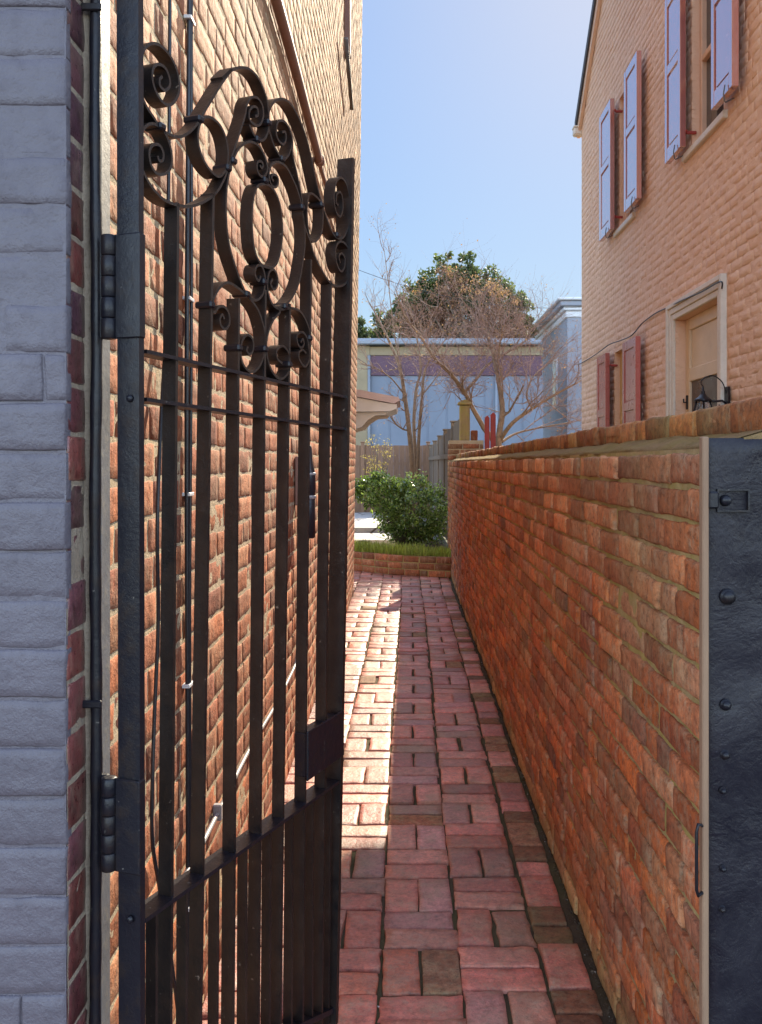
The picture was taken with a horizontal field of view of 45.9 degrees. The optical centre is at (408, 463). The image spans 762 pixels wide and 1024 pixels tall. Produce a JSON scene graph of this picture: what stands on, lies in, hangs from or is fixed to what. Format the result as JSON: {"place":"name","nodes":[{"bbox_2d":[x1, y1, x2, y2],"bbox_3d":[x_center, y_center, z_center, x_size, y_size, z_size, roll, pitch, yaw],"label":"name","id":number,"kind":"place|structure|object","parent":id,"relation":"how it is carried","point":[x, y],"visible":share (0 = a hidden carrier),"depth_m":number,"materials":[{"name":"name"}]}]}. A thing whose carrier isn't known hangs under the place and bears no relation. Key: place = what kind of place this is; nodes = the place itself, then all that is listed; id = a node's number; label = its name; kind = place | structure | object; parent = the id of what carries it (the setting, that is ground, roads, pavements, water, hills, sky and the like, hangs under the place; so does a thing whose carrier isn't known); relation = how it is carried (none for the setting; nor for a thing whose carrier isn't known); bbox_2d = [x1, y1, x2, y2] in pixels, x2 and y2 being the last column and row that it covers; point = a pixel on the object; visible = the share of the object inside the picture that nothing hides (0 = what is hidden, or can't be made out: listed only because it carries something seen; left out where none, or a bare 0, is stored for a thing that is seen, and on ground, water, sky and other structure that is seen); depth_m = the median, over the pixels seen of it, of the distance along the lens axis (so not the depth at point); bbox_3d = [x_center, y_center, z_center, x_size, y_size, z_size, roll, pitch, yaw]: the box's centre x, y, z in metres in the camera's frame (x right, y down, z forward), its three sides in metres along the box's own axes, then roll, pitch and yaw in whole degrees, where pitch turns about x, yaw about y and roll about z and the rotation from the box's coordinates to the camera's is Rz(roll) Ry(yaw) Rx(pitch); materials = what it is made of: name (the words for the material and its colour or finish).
{"place":"outdoors","nodes":[
{"label":"outdoors","id":0,"kind":"place"},
{"bbox_2d":[354,516,438,539],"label":"patio","id":1,"kind":"structure","parent":0,"point":[368,536],"depth_m":16.41,"materials":[{"name":"white concrete"}]},
{"bbox_2d":[354,512,388,532],"bbox_3d":[-1.675,1.295,19.975,2.650,0.110,5.350,0,0,0],"label":"patio step","id":2,"kind":"object","parent":1,"relation":"on","point":[363,522],"depth_m":18.48,"materials":[{"name":"white concrete"}]},
{"bbox_2d":[363,434,391,506],"bbox_3d":[-0.735,0.282,21.547,0.826,2.144,0.575,0,0,9],"label":"dry shrub","id":3,"kind":"object","parent":1,"relation":"on","point":[377,464],"visible":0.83,"depth_m":21.51,"materials":[{"name":"brown plant"}]},
{"bbox_2d":[357,203,468,533],"bbox_3d":[-0.137,-1.762,17.047,2.876,6.238,2.237,0,0,0],"label":"multi stem tree","id":4,"kind":"object","parent":1,"relation":"on","point":[414,454],"visible":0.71,"depth_m":16.97,"materials":[{"name":"beige plant"}]},
{"bbox_3d":[-2.480,-0.250,14.950,2.940,3.200,3.100,0,0,0],"label":"rear wing","id":5,"kind":"object","parent":1,"relation":"on","visible":0},
{"bbox_2d":[356,389,400,432],"bbox_3d":[-0.741,-0.815,14.750,1.217,0.881,1.500,0,0,0],"label":"door hood","id":6,"kind":"object","parent":5,"relation":"attached to","point":[371,407],"depth_m":14.03,"materials":[{"name":"beige paint"}]},
{"bbox_2d":[354,538,450,556],"bbox_3d":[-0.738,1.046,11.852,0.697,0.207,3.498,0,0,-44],"label":"grass","id":7,"kind":"structure","parent":0,"point":[381,547],"depth_m":11.00,"materials":[{"name":"green plant"}]},
{"bbox_2d":[355,468,447,546],"bbox_3d":[-0.147,0.611,12.209,1.398,1.094,1.102,0,0,0],"label":"shrub","id":8,"kind":"object","parent":7,"relation":"on","point":[399,519],"visible":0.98,"depth_m":11.99,"materials":[{"name":"green plant"}]},
{"bbox_2d":[202,571,615,1023],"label":"path","id":9,"kind":"structure","parent":0,"point":[502,928],"depth_m":3.15,"materials":[{"name":"brick"}]},
{"bbox_2d":[0,0,361,1023],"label":"brick house","id":10,"kind":"structure","parent":9,"relation":"on","point":[42,688],"depth_m":1.38,"materials":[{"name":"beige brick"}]},
{"bbox_2d":[81,0,109,1023],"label":"gate post","id":11,"kind":"object","parent":10,"relation":"attached to","point":[96,223],"visible":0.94,"depth_m":1.39,"materials":[{"name":"black metal"}]},
{"bbox_2d":[101,0,354,1023],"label":"iron gate","id":12,"kind":"structure","parent":11,"relation":"attached to","point":[295,844],"depth_m":1.63,"materials":[{"name":"metal"}]},
{"bbox_2d":[150,0,175,1007],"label":"cable","id":13,"kind":"object","parent":10,"relation":"attached to","point":[152,841],"visible":0.59,"depth_m":1.74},
{"bbox_2d":[182,0,195,960],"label":"cable","id":14,"kind":"object","parent":10,"relation":"attached to","point":[187,299],"visible":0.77,"depth_m":2.02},
{"bbox_2d":[189,0,192,831],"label":"cable","id":15,"kind":"object","parent":10,"relation":"attached to","point":[190,358],"visible":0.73,"depth_m":2.04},
{"bbox_2d":[184,652,295,872],"bbox_3d":[-0.502,0.601,3.003,0.026,0.662,2.146,0,0,0],"label":"conduit pipe","id":16,"kind":"object","parent":10,"relation":"attached to","point":[217,812],"visible":0.32,"depth_m":2.35,"materials":[{"name":"white plastic"}]},
{"bbox_2d":[270,0,335,222],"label":"conduit pipe","id":17,"kind":"object","parent":10,"relation":"attached to","point":[285,35],"visible":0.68,"depth_m":3.85,"materials":[{"name":"white metal"}]},
{"bbox_2d":[295,445,315,538],"bbox_3d":[-0.464,0.125,4.070,0.093,0.430,0.081,0,0,0],"label":"wall light","id":18,"kind":"object","parent":10,"relation":"attached to","point":[312,504],"visible":0.38,"depth_m":4.04,"materials":[{"name":"brown paint"}]},
{"bbox_2d":[344,0,350,58],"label":"wood strip","id":19,"kind":"object","parent":10,"relation":"attached to","point":[348,18],"visible":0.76,"depth_m":7.13,"materials":[{"name":"brown paint"}]},
{"bbox_2d":[344,37,352,109],"bbox_3d":[-0.458,-2.979,6.919,0.029,0.227,0.787,0,0,-1],"label":"metal strap","id":20,"kind":"object","parent":10,"relation":"attached to","point":[346,45],"visible":1,"depth_m":6.86,"materials":[{"name":"metal"}]},
{"bbox_2d":[354,551,451,577],"bbox_3d":[-0.727,1.232,11.681,0.459,0.240,3.252,0,0,-44],"label":"garden edging","id":21,"kind":"object","parent":9,"relation":"on","point":[424,566],"visible":0.46,"depth_m":10.82,"materials":[{"name":"brick"}]},
{"bbox_2d":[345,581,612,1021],"bbox_3d":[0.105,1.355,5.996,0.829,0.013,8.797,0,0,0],"label":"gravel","id":22,"kind":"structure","parent":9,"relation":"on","point":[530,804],"depth_m":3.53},
{"bbox_2d":[448,397,761,1023],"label":"brick wall","id":23,"kind":"structure","parent":9,"relation":"on","point":[575,567],"depth_m":2.25,"materials":[{"name":"red brick"}]},
{"bbox_2d":[437,533,447,548],"bbox_3d":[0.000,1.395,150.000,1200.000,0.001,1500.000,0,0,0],"label":"ground","id":24,"kind":"structure","parent":0,"point":[444,541],"depth_m":16.02,"materials":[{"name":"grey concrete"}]},
{"bbox_2d":[357,308,392,337],"bbox_3d":[-1.928,-2.535,37.560,2.685,7.791,1.764,0,0,0],"label":"evergreen tree","id":25,"kind":"object","parent":24,"relation":"on","point":[362,332],"visible":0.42,"depth_m":37.12,"materials":[{"name":"green plant"}]},
{"bbox_2d":[355,441,429,512],"bbox_3d":[-2.000,0.400,22.922,5.120,1.900,0.125,0,0,1],"label":"wooden fence","id":26,"kind":"object","parent":24,"relation":"on","point":[400,463],"visible":0.25,"depth_m":22.91,"materials":[{"name":"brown wood"}]},
{"bbox_2d":[428,420,458,538],"bbox_3d":[0.662,0.310,17.550,0.125,2.080,10.622,0,0,-1],"label":"wooden fence","id":27,"kind":"object","parent":24,"relation":"on","point":[438,458],"visible":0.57,"depth_m":17.16,"materials":[{"name":"grey wood"}]},
{"bbox_2d":[356,338,542,475],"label":"garden building","id":28,"kind":"structure","parent":24,"relation":"on","point":[377,350],"depth_m":30.05,"materials":[{"name":"blue metal"}]},
{"bbox_2d":[368,251,538,337],"bbox_3d":[1.831,-3.831,37.974,7.405,10.393,3.122,0,0,0],"label":"evergreen tree","id":29,"kind":"object","parent":24,"relation":"on","point":[471,268],"visible":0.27,"depth_m":37.57,"materials":[{"name":"green plant"}]},
{"bbox_2d":[393,262,525,337],"bbox_3d":[2.055,-3.376,36.241,5.563,9.471,3.078,0,0,0],"label":"russet tree","id":30,"kind":"object","parent":24,"relation":"on","point":[460,317],"visible":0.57,"depth_m":35.98,"materials":[{"name":"brown plant"}]},
{"bbox_2d":[447,440,483,543],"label":"brick pier","id":31,"kind":"structure","parent":24,"relation":"on","point":[455,447],"depth_m":11.45,"materials":[{"name":"brown brick"}]},
{"bbox_2d":[457,399,471,439],"bbox_3d":[0.720,-0.553,11.565,0.180,0.524,0.180,0,0,0],"label":"wooden post","id":32,"kind":"object","parent":31,"relation":"on","point":[464,405],"visible":0.95,"depth_m":11.50,"materials":[{"name":"yellow wood"}]},
{"bbox_2d":[471,430,477,439],"bbox_3d":[0.843,-0.355,11.560,0.085,0.129,0.120,0,0,0],"label":"loose brick","id":33,"kind":"object","parent":31,"relation":"on","point":[474,434],"visible":0.9,"depth_m":11.50,"materials":[{"name":"red brick"}]},
{"bbox_2d":[367,231,581,445],"bbox_3d":[1.915,-1.297,15.416,5.289,5.308,3.637,0,0,-35],"label":"bare tree","id":34,"kind":"object","parent":24,"relation":"on","point":[497,355],"visible":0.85,"depth_m":15.46,"materials":[{"name":"beige plant"}]},
{"bbox_2d":[485,416,489,448],"bbox_3d":[1.015,0.367,11.630,0.060,1.965,0.060,0,0,0],"label":"red post","id":35,"kind":"object","parent":24,"relation":"on","point":[487,431],"visible":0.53,"depth_m":11.60,"materials":[{"name":"paint"}]},
{"bbox_2d":[490,413,495,447],"bbox_3d":[1.093,0.347,11.630,0.065,2.005,0.060,0,0,0],"label":"red post","id":36,"kind":"object","parent":24,"relation":"on","point":[492,430],"visible":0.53,"depth_m":11.60,"materials":[{"name":"paint"}]},
{"bbox_2d":[527,297,581,437],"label":"grey house","id":37,"kind":"structure","parent":24,"relation":"on","point":[576,302],"depth_m":34.64,"materials":[{"name":"grey paint"}]},
{"bbox_2d":[552,358,557,408],"bbox_3d":[5.970,-3.250,36.700,0.060,2.000,1.000,0,0,0],"label":"window","id":38,"kind":"structure","parent":37,"relation":"in","point":[553,390],"depth_m":36.62,"materials":[{"name":"white paint"}]},
{"bbox_2d":[572,0,761,429],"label":"peach house","id":39,"kind":"structure","parent":24,"relation":"on","point":[667,127],"depth_m":7.66,"materials":[{"name":"brick"}]},
{"bbox_2d":[610,352,621,423],"bbox_3d":[2.289,-0.480,9.495,0.192,1.460,0.750,0,0,0],"label":"window","id":40,"kind":"structure","parent":39,"relation":"in","point":[612,365],"depth_m":9.84,"materials":[{"name":"paint"}]},
{"bbox_2d":[613,109,635,237],"bbox_3d":[2.289,-3.174,9.375,0.192,1.452,0.850,0,0,0],"label":"window","id":41,"kind":"structure","parent":39,"relation":"in","point":[629,217],"depth_m":9.47,"materials":[{"name":"beige paint"}]},
{"bbox_2d":[578,281,722,364],"bbox_3d":[2.192,-1.292,9.088,0.122,0.147,5.553,0,0,0],"label":"cable","id":42,"kind":"object","parent":39,"relation":"attached to","point":[659,311],"visible":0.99,"depth_m":8.02,"materials":[{"name":"black rubber"}]},
{"bbox_2d":[666,273,726,415],"bbox_3d":[2.299,-0.050,7.075,0.167,2.600,1.370,0,0,0],"label":"door","id":43,"kind":"structure","parent":39,"relation":"in","point":[706,331],"depth_m":7.16,"materials":[{"name":"beige paint"}]},
{"bbox_2d":[682,0,727,162],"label":"window","id":44,"kind":"structure","parent":39,"relation":"in","point":[710,120],"depth_m":7.10,"materials":[{"name":"beige paint"}]},
{"bbox_2d":[693,375,729,410],"bbox_3d":[2.110,-0.445,6.340,0.285,0.351,0.216,0,0,0],"label":"wall lantern","id":45,"kind":"object","parent":39,"relation":"attached to","point":[703,400],"depth_m":6.32,"materials":[{"name":"black paint"}]},
{"bbox_2d":[709,438,761,1023],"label":"gate post","id":46,"kind":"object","parent":24,"relation":"on","point":[735,730],"depth_m":1.50,"materials":[{"name":"black metal"}]},
{"bbox_2d":[699,437,708,1023],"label":"door jamb","id":47,"kind":"object","parent":46,"relation":"attached to","point":[704,726],"depth_m":1.49,"materials":[{"name":"beige wood"}]},
{"bbox_2d":[695,823,703,896],"bbox_3d":[0.481,0.656,1.489,0.017,0.123,0.011,0,0,0],"label":"door handle","id":48,"kind":"object","parent":47,"relation":"attached to","point":[698,893],"visible":1,"depth_m":1.49,"materials":[{"name":"black paint"}]},
{"bbox_2d":[359,270,575,307],"bbox_3d":[1.825,-5.375,27.500,8.546,1.007,0.012,0,0,-21],"label":"overhead wire","id":49,"kind":"object","parent":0,"point":[447,296],"visible":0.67,"depth_m":27.10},
{"bbox_2d":[358,0,592,337],"label":"sky","id":50,"kind":"structure","parent":0,"point":[468,107],"materials":[{"name":"blue"}]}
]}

